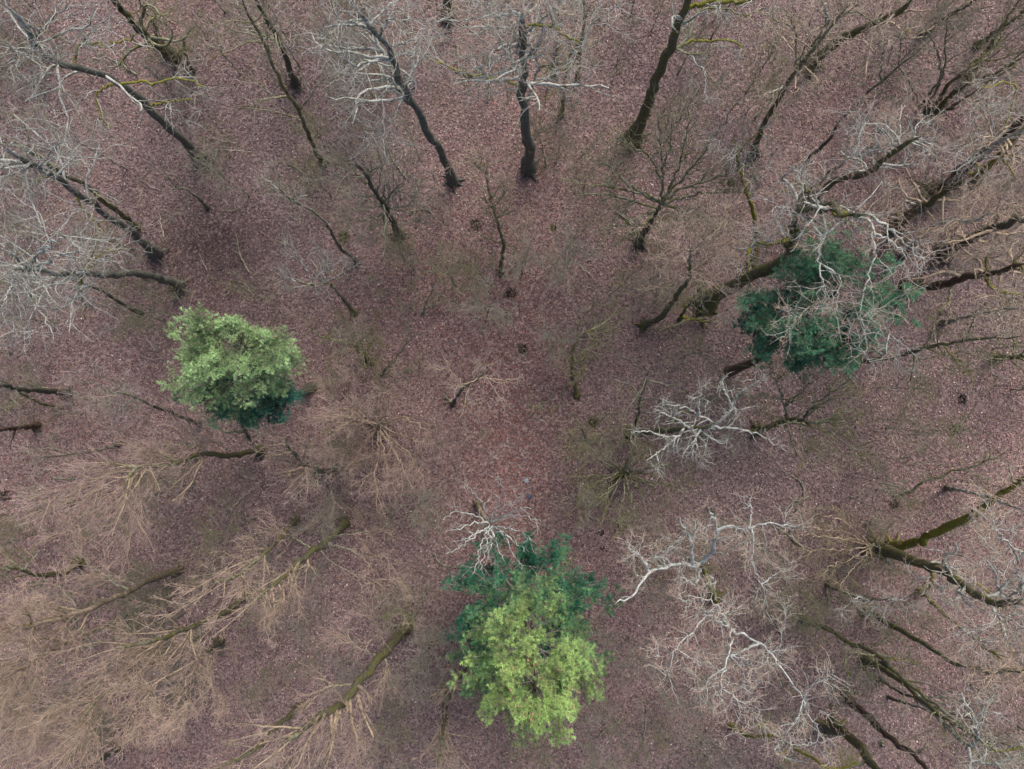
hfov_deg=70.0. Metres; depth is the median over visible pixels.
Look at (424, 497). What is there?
understory tree
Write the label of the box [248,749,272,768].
understory tree
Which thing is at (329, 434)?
understory tree
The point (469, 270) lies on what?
understory tree
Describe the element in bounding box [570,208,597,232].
sapling
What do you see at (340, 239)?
moss tuft
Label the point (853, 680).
understory tree
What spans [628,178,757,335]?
bare tree
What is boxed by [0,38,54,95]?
understory tree
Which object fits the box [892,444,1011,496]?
sapling
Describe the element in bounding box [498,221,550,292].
understory tree
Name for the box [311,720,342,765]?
sapling
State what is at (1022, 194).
understory tree
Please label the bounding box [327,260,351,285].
sapling
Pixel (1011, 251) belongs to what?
understory tree
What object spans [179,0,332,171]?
bare tree
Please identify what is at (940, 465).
sapling
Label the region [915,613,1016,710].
understory tree
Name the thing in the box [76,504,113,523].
sapling
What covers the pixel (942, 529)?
bare tree
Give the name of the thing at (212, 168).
understory tree
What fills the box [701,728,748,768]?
understory tree
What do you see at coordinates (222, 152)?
sapling
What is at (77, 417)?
understory tree
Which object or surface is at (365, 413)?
sapling
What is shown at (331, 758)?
sapling
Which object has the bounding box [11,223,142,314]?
bare tree
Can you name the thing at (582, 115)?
sapling
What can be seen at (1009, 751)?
sapling
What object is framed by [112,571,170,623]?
understory tree
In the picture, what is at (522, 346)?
moss tuft
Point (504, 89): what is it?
sapling
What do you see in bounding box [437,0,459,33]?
bare tree
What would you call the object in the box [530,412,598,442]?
dead snag
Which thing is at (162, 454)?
bare tree
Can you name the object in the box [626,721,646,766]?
fallen branch
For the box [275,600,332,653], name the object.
sapling
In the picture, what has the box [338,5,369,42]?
sapling
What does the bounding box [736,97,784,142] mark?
sapling
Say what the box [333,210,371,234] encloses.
sapling
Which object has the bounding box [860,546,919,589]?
understory tree
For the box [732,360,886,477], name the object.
bare tree
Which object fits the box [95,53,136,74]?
fallen branch
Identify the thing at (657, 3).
understory tree
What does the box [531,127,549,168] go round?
sapling
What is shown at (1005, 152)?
bare tree
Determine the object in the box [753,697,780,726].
sapling
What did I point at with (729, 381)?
understory tree
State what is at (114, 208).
bare tree
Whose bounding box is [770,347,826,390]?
sapling
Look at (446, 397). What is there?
fallen branch
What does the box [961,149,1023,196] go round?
sapling
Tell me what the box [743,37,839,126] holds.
understory tree
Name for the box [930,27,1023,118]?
coppice stem
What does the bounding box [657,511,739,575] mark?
understory tree
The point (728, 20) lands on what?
understory tree
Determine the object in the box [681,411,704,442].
sapling
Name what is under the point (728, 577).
sapling
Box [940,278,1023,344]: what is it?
bare oak
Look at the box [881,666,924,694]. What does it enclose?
sapling
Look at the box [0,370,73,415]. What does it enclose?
bare tree
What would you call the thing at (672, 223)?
understory tree
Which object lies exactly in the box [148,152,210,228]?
sapling
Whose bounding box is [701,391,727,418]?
sapling
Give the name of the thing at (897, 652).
sapling
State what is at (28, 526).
understory tree
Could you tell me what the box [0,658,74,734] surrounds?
understory tree
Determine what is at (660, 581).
sapling
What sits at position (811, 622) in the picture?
understory tree
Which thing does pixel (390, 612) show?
understory tree
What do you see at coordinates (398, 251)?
understory tree
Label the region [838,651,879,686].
sapling
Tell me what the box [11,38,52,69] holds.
sapling
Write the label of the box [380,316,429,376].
sapling
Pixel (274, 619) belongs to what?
sapling
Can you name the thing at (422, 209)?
fallen branch
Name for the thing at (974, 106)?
sapling
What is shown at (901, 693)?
bare tree
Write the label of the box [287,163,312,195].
fallen branch
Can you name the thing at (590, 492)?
sapling
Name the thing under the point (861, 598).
bare tree
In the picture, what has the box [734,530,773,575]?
sapling
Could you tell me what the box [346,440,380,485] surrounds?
sapling
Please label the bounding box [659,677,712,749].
understory tree
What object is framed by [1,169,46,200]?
sapling
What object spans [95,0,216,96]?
understory tree
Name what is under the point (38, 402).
bare tree
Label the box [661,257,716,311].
sapling
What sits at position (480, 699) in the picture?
understory tree
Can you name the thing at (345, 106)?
sapling
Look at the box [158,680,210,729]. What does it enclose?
understory tree
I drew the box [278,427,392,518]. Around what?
understory tree
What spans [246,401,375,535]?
bare tree
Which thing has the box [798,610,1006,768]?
bare tree
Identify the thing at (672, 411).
sapling
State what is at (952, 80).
coppice stem
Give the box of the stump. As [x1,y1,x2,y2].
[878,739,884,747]
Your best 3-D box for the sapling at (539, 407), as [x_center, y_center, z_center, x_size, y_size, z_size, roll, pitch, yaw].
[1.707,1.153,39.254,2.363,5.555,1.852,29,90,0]
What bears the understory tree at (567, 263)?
on the ground
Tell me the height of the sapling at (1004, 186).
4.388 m
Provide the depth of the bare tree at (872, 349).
34.12 m
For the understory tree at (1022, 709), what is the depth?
38.84 m
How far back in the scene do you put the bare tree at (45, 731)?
27.91 m
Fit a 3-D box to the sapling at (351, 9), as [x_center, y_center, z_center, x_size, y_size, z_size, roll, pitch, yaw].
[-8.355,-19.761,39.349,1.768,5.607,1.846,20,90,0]
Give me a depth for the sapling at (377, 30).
37.17 m
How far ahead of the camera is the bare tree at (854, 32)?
31.92 m
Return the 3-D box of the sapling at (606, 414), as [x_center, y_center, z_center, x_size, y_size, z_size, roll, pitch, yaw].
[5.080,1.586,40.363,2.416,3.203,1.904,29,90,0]
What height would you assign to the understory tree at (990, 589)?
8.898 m
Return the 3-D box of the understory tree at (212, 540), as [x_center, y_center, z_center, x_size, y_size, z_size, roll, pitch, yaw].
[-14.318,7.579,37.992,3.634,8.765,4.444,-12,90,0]
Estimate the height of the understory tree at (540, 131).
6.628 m
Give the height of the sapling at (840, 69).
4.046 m
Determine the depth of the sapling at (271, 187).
38.41 m
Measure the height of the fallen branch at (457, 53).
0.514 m
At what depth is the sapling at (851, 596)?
39.11 m
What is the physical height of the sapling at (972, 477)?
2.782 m
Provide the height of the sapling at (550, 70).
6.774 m
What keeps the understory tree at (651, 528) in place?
on the ground
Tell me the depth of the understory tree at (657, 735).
39.31 m
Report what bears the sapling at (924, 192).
on the ground
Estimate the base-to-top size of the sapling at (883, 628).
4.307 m
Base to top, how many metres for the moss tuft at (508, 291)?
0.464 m
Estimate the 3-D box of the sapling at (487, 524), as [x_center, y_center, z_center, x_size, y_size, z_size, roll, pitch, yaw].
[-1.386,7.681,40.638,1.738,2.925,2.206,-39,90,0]
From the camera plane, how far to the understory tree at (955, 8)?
38.17 m
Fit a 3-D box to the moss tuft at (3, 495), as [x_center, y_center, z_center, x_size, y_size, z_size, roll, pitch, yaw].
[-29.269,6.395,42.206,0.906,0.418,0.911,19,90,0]
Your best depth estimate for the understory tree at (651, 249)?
38.79 m
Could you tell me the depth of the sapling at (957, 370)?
40.41 m
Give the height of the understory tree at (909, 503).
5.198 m
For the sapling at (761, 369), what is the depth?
38.26 m
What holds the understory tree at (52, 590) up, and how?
on the ground
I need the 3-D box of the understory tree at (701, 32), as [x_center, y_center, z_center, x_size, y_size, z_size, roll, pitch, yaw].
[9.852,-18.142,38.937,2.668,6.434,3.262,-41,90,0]
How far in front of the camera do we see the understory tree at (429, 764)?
37.93 m
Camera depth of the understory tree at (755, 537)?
36.09 m
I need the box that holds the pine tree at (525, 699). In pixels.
[440,528,625,748]
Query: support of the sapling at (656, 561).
on the ground
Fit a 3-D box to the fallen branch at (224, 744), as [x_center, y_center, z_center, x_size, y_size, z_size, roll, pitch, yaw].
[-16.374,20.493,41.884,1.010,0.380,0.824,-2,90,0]
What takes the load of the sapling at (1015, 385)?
on the ground
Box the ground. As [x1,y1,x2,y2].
[0,0,1023,768]
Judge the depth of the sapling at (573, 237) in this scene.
39.13 m
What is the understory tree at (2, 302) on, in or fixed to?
on the ground
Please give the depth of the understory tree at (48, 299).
37.80 m
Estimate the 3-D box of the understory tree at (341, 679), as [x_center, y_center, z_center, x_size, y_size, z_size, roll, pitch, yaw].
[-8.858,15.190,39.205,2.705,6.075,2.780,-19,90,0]
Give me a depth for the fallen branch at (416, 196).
41.92 m
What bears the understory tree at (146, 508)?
on the ground
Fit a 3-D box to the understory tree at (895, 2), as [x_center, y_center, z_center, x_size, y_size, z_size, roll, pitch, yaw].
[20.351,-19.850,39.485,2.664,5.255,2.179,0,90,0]
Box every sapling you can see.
[0,1,36,28]
[0,18,47,75]
[0,104,74,155]
[0,196,34,229]
[0,391,83,429]
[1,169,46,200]
[1,636,56,681]
[5,70,62,113]
[6,0,44,11]
[6,0,63,42]
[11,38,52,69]
[31,684,88,737]
[43,620,94,655]
[44,685,86,715]
[46,35,93,78]
[50,595,91,622]
[58,645,127,696]
[70,29,114,69]
[75,215,139,260]
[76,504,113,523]
[90,270,141,292]
[92,313,168,356]
[104,277,156,309]
[109,560,155,608]
[109,594,177,645]
[113,603,152,635]
[118,622,177,679]
[129,596,176,627]
[144,656,184,688]
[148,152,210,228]
[148,668,207,707]
[151,12,199,65]
[161,60,210,104]
[168,26,196,73]
[168,50,190,75]
[179,580,214,614]
[191,126,249,181]
[200,110,238,145]
[210,266,272,301]
[236,591,294,635]
[237,268,290,304]
[249,42,275,81]
[251,170,299,218]
[252,538,274,563]
[253,592,288,625]
[254,591,300,638]
[263,58,287,85]
[265,746,318,768]
[267,437,309,483]
[272,656,301,688]
[275,343,304,383]
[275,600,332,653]
[276,507,315,541]
[285,103,333,147]
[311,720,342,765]
[313,726,341,768]
[325,75,371,128]
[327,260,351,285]
[331,90,369,137]
[332,313,373,368]
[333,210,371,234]
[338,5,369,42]
[344,126,383,161]
[345,0,369,46]
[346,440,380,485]
[347,396,387,427]
[358,687,408,737]
[361,68,381,103]
[362,267,391,299]
[363,7,402,55]
[363,368,393,403]
[367,139,394,175]
[370,402,390,422]
[371,503,405,542]
[372,141,408,182]
[374,475,394,503]
[377,682,407,715]
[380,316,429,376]
[382,363,420,386]
[385,1,425,65]
[388,233,421,273]
[391,295,429,324]
[399,353,426,370]
[402,258,459,314]
[412,504,448,546]
[446,132,542,277]
[467,54,514,102]
[468,45,499,83]
[472,194,514,235]
[474,420,489,440]
[474,513,505,539]
[486,67,518,105]
[494,305,513,325]
[497,734,529,768]
[502,254,523,272]
[525,1,540,34]
[526,387,565,417]
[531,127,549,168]
[536,44,575,96]
[542,242,564,280]
[549,220,590,257]
[551,485,602,535]
[562,124,620,179]
[565,475,607,509]
[567,1,587,50]
[567,102,595,128]
[567,276,594,297]
[568,575,596,622]
[569,163,600,190]
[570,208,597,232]
[577,427,617,463]
[578,291,616,327]
[579,313,629,364]
[582,720,644,768]
[587,35,599,65]
[588,310,612,334]
[588,400,621,433]
[593,27,630,84]
[602,199,636,234]
[605,715,642,764]
[621,17,639,51]
[632,534,673,580]
[637,279,676,327]
[644,262,672,289]
[646,575,687,608]
[647,288,683,315]
[650,282,681,312]
[654,390,691,421]
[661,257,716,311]
[661,401,686,425]
[665,322,699,363]
[670,650,732,709]
[676,731,722,768]
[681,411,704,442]
[687,723,718,764]
[695,676,719,708]
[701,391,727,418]
[712,559,740,591]
[734,350,788,384]
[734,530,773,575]
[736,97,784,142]
[749,245,766,265]
[751,531,802,567]
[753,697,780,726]
[759,233,773,257]
[759,540,807,590]
[763,666,808,728]
[764,597,822,650]
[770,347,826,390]
[782,610,805,632]
[795,500,834,540]
[802,193,848,231]
[806,544,854,587]
[816,196,854,232]
[817,654,847,679]
[821,53,860,92]
[824,575,876,618]
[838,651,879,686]
[839,134,869,154]
[839,582,893,639]
[840,509,898,538]
[843,53,880,88]
[846,451,909,502]
[847,579,875,603]
[855,71,914,122]
[855,457,907,495]
[862,123,923,171]
[862,173,938,211]
[866,409,917,435]
[871,614,924,671]
[873,7,929,64]
[874,413,934,456]
[878,223,923,261]
[878,592,933,635]
[879,724,920,764]
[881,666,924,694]
[886,444,960,487]
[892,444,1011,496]
[894,221,933,255]
[894,601,940,637]
[908,608,944,632]
[909,342,957,373]
[931,63,990,106]
[937,403,992,453]
[939,357,977,377]
[942,509,1003,544]
[955,468,991,488]
[958,93,987,119]
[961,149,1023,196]
[961,460,1022,500]
[971,580,1017,613]
[974,729,1023,767]
[976,179,1023,197]
[977,109,1023,143]
[986,722,1023,768]
[991,166,1023,216]
[994,370,1023,391]
[1006,102,1023,123]
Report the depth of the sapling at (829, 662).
40.96 m
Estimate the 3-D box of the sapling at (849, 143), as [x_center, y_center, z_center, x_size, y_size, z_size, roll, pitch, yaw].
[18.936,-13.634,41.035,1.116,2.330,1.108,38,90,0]
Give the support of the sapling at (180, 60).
on the ground
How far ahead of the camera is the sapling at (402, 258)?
40.43 m
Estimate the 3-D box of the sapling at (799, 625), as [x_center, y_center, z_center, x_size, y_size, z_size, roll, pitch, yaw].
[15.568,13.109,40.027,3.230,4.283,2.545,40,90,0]
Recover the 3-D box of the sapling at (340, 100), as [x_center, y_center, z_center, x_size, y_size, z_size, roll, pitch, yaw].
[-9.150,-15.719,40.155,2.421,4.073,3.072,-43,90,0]
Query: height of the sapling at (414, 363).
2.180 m
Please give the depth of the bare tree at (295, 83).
33.09 m
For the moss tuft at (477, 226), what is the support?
on the ground
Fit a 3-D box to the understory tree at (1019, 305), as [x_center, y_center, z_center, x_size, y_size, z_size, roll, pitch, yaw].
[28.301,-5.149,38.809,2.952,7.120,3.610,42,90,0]
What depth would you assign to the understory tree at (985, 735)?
38.61 m
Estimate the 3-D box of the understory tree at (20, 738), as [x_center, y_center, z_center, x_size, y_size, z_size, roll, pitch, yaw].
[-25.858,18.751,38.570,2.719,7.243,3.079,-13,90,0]
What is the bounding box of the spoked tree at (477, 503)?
[441,473,544,577]
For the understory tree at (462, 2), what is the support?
on the ground
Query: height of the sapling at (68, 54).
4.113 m
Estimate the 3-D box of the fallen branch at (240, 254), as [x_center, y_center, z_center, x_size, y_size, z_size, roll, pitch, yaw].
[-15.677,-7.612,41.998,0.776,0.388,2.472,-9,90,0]
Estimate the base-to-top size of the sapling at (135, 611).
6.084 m
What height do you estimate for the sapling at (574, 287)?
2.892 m
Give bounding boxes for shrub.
[558,407,720,543]
[649,278,722,335]
[783,502,899,596]
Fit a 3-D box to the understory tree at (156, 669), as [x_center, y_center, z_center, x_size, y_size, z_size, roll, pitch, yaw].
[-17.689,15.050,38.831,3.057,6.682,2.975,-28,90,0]
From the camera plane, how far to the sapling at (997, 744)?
40.38 m
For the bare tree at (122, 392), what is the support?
on the ground
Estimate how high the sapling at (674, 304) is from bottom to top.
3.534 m
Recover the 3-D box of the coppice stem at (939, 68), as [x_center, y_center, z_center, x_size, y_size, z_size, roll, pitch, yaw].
[20.197,-14.900,36.102,6.758,12.206,3.270,0,90,0]
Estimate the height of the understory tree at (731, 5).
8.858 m
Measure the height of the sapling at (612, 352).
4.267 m
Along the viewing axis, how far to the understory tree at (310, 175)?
37.36 m
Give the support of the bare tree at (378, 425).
on the ground
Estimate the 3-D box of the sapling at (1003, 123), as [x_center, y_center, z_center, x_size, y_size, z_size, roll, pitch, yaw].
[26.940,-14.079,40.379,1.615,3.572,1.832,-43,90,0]
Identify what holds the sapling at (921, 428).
on the ground
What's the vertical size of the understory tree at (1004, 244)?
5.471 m
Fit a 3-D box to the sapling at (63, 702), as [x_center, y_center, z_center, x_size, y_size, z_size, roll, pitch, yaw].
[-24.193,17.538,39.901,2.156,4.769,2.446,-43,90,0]
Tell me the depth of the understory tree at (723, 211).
38.26 m
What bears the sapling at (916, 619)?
on the ground
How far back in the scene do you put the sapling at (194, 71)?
40.51 m
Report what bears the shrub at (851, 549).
on the ground
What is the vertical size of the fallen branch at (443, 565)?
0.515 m
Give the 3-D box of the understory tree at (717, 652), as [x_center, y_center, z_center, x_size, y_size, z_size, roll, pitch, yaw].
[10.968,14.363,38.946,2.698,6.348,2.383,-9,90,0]
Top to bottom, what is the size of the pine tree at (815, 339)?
14.190 m
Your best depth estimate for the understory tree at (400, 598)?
37.31 m
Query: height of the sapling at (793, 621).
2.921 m
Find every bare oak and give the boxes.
[0,0,233,170]
[0,84,170,283]
[0,183,190,371]
[105,0,202,79]
[269,0,473,196]
[383,0,661,181]
[612,485,860,768]
[616,0,795,155]
[623,361,792,479]
[689,88,958,383]
[726,713,867,768]
[763,75,978,211]
[841,484,1023,680]
[889,174,1021,262]
[897,223,1023,341]
[912,50,1023,203]
[913,586,1023,700]
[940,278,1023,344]
[944,461,1023,555]
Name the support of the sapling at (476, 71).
on the ground
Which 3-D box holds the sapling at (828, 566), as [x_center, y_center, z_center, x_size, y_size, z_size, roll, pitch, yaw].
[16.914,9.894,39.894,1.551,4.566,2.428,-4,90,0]
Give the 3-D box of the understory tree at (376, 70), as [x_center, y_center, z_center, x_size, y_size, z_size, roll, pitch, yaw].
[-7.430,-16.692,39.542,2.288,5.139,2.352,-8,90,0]
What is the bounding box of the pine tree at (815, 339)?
[723,223,925,380]
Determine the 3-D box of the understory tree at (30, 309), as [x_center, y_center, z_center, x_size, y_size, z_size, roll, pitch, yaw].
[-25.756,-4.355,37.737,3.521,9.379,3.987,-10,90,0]
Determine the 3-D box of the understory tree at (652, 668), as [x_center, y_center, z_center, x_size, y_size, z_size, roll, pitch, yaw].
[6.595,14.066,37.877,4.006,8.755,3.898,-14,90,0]
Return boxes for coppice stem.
[904,21,989,113]
[920,0,998,114]
[923,3,1022,116]
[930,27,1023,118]
[941,38,1023,127]
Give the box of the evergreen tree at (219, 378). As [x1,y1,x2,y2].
[157,302,317,434]
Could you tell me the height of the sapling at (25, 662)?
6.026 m
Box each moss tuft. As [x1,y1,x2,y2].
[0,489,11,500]
[338,231,349,242]
[469,217,481,230]
[505,287,516,299]
[517,342,528,353]
[587,414,599,426]
[890,499,899,508]
[957,394,967,404]
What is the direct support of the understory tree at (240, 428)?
on the ground
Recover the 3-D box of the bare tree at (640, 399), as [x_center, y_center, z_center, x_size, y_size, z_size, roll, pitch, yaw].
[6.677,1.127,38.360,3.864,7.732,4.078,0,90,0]
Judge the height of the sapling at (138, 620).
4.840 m
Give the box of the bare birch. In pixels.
[877,651,1023,768]
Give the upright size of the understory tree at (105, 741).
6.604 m
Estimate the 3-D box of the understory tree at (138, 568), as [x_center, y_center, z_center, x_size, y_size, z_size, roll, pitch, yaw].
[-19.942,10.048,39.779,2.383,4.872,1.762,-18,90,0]
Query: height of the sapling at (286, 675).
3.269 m
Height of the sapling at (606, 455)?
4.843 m
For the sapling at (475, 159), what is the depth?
37.01 m
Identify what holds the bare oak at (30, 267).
on the ground
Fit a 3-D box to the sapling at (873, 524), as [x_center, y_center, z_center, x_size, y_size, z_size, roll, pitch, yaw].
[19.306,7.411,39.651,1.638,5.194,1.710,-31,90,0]
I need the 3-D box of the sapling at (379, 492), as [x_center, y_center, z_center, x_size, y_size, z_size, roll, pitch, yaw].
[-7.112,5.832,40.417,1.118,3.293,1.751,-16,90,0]
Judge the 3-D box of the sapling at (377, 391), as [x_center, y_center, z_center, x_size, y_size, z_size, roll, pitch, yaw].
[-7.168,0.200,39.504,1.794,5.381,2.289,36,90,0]
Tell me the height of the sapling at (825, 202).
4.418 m
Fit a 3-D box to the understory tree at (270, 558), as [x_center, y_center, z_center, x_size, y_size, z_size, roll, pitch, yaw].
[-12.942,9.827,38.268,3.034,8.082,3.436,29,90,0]
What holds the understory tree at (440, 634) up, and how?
on the ground
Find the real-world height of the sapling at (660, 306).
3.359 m
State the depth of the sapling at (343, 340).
38.08 m
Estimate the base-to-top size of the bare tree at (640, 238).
13.541 m
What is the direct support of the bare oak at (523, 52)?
on the ground
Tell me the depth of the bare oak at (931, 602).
27.43 m
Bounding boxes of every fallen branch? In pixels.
[53,473,80,483]
[66,610,103,653]
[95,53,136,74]
[205,149,218,179]
[217,736,235,750]
[232,232,249,272]
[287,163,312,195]
[384,138,407,178]
[406,206,433,215]
[411,179,420,218]
[433,553,459,571]
[438,388,451,402]
[454,43,473,89]
[594,719,620,750]
[615,211,638,258]
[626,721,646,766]
[756,518,802,547]
[773,754,801,768]
[779,469,804,495]
[780,496,808,511]
[947,415,966,439]
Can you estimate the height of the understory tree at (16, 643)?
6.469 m
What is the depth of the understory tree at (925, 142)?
38.46 m
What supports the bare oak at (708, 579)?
on the ground
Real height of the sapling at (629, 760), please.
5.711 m
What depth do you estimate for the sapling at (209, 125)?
39.71 m
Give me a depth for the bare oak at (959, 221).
29.83 m
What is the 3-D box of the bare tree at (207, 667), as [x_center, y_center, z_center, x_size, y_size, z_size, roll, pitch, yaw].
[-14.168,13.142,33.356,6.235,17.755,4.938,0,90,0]
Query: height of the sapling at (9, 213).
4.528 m
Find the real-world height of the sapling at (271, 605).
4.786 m
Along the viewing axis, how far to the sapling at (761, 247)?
40.97 m
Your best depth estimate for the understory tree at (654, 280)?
38.67 m
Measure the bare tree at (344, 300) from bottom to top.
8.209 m
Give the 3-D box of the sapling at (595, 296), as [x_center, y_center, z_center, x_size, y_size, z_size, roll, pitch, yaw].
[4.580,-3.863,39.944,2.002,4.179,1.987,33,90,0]
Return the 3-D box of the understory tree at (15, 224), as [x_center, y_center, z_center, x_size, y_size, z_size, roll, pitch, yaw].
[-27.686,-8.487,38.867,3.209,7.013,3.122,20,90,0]
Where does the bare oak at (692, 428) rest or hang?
on the ground
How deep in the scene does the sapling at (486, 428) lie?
39.76 m
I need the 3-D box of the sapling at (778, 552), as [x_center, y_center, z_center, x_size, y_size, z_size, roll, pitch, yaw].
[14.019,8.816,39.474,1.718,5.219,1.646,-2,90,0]
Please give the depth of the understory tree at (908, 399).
38.25 m
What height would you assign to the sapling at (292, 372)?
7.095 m
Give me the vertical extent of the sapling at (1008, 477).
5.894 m
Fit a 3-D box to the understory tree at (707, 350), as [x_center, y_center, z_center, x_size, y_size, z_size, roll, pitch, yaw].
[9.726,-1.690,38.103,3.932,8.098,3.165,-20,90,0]
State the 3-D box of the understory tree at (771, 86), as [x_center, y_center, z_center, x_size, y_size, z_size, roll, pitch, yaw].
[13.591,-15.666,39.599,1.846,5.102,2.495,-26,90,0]
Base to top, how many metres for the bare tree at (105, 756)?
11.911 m
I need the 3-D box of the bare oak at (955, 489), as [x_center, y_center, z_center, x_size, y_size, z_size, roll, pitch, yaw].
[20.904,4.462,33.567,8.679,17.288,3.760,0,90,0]
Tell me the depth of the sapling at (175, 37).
40.03 m
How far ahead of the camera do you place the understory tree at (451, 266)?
36.49 m
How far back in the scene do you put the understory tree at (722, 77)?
37.29 m
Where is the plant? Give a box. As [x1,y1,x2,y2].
[947,425,958,435]
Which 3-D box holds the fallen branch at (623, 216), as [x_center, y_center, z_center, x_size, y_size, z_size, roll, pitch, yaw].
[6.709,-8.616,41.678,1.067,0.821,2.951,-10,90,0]
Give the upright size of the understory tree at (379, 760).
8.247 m
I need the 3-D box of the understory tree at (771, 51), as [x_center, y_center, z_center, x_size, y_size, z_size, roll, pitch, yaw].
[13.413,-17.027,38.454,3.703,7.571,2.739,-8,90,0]
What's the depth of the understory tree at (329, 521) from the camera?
36.82 m
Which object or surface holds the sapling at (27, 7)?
on the ground
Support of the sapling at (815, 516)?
on the ground
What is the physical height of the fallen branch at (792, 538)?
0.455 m
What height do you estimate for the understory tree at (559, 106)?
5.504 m
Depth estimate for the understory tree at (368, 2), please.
38.18 m
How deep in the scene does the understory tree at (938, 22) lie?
36.47 m
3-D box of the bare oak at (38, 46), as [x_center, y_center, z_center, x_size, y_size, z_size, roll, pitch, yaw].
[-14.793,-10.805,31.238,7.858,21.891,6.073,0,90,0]
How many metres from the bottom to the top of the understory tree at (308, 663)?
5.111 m
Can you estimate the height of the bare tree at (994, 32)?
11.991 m
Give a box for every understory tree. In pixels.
[0,7,54,63]
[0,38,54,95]
[0,84,143,170]
[0,203,33,254]
[0,215,52,255]
[0,242,50,291]
[0,270,60,343]
[0,274,92,316]
[0,284,57,327]
[0,348,48,397]
[0,476,74,547]
[0,504,49,563]
[0,549,125,637]
[0,600,52,662]
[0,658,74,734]
[0,682,68,739]
[0,709,58,764]
[10,679,90,737]
[40,228,146,293]
[42,202,132,259]
[44,371,128,426]
[48,505,122,562]
[50,701,137,768]
[51,695,144,768]
[52,571,187,668]
[74,251,202,348]
[76,448,194,545]
[88,605,184,685]
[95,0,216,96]
[108,38,188,102]
[108,300,167,338]
[109,437,210,502]
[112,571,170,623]
[115,558,167,587]
[125,636,211,711]
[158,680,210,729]
[161,0,241,94]
[164,138,249,209]
[166,548,219,604]
[175,489,276,583]
[214,544,296,605]
[215,0,271,50]
[215,0,313,78]
[219,0,303,47]
[223,653,286,720]
[224,410,271,440]
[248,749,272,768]
[274,124,343,217]
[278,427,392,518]
[284,99,342,165]
[285,8,391,106]
[285,487,348,554]
[286,544,343,607]
[287,634,327,686]
[290,0,360,73]
[297,359,357,408]
[299,420,361,480]
[308,8,389,95]
[310,0,360,19]
[312,639,366,710]
[330,0,381,20]
[354,576,424,638]
[354,678,424,768]
[356,749,398,768]
[362,43,391,97]
[375,225,429,280]
[375,626,464,724]
[381,94,437,170]
[386,553,460,650]
[391,457,457,538]
[405,607,470,680]
[414,731,457,768]
[417,234,483,310]
[419,657,464,705]
[422,176,466,232]
[442,265,531,337]
[449,229,504,305]
[452,0,483,28]
[458,661,515,740]
[466,671,525,725]
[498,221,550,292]
[504,98,563,170]
[512,693,579,768]
[517,316,585,371]
[530,72,585,134]
[536,115,581,166]
[538,206,611,301]
[552,420,605,470]
[570,709,622,768]
[575,592,632,671]
[576,679,619,740]
[584,261,649,321]
[591,144,648,202]
[597,619,689,718]
[598,536,690,645]
[616,485,691,570]
[625,255,679,315]
[630,0,681,31]
[630,233,676,276]
[637,705,680,761]
[644,195,683,239]
[657,2,736,73]
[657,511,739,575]
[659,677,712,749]
[662,313,745,382]
[670,543,719,598]
[671,47,740,133]
[672,503,792,586]
[686,626,743,683]
[691,199,758,238]
[701,377,755,423]
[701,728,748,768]
[710,0,740,39]
[710,407,748,456]
[712,1,755,33]
[721,14,818,93]
[742,65,788,114]
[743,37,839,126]
[743,579,811,642]
[758,570,871,654]
[782,579,862,653]
[801,639,907,741]
[824,0,861,36]
[839,475,935,544]
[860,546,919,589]
[865,0,919,35]
[866,0,983,92]
[871,357,948,416]
[876,484,935,519]
[884,398,977,467]
[886,104,963,168]
[889,167,990,216]
[900,0,985,60]
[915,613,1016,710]
[916,0,987,33]
[919,235,1003,295]
[944,51,1022,107]
[945,170,1023,231]
[951,96,1023,154]
[960,708,1023,768]
[963,223,1022,267]
[965,570,1023,633]
[970,5,1023,63]
[973,653,1023,714]
[983,238,1023,276]
[992,328,1023,368]
[992,625,1023,683]
[995,619,1023,681]
[1008,268,1023,329]
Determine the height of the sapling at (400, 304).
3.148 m
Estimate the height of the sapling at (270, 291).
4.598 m
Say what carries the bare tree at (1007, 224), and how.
on the ground
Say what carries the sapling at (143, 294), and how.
on the ground
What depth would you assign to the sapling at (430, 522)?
38.85 m
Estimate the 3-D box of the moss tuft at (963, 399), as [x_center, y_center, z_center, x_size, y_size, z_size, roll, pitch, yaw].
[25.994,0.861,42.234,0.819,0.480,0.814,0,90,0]
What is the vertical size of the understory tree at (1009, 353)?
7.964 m
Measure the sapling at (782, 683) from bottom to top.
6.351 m
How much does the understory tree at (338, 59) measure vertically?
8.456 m
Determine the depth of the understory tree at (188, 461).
38.02 m
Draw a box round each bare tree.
[0,114,140,231]
[0,362,56,412]
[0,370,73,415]
[0,396,268,582]
[0,415,42,454]
[0,495,185,680]
[0,544,86,593]
[0,596,132,767]
[0,634,198,768]
[2,422,121,510]
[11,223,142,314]
[16,587,254,723]
[56,348,201,440]
[78,742,126,768]
[97,632,244,762]
[135,506,299,653]
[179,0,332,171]
[183,701,306,768]
[192,395,288,460]
[197,512,413,651]
[217,0,305,93]
[229,584,419,768]
[244,155,360,264]
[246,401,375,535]
[268,219,372,315]
[294,301,393,384]
[294,352,458,520]
[299,111,442,259]
[411,692,494,768]
[418,624,488,708]
[422,343,525,421]
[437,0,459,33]
[527,0,592,78]
[533,25,603,118]
[538,78,774,263]
[551,296,638,400]
[561,0,647,86]
[608,366,691,439]
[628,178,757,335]
[682,110,797,288]
[728,0,921,165]
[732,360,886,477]
[794,0,935,89]
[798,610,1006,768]
[799,4,983,163]
[812,703,880,768]
[823,573,924,629]
[836,688,953,768]
[856,286,1023,407]
[857,650,1017,768]
[858,603,1023,706]
[868,316,931,381]
[878,676,1001,763]
[884,447,1023,563]
[886,695,1023,768]
[888,160,1003,256]
[914,0,1023,40]
[914,116,1023,215]
[929,179,1023,276]
[956,0,1023,80]
[960,98,1023,201]
[973,1,1023,55]
[979,318,1023,379]
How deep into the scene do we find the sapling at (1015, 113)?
41.00 m

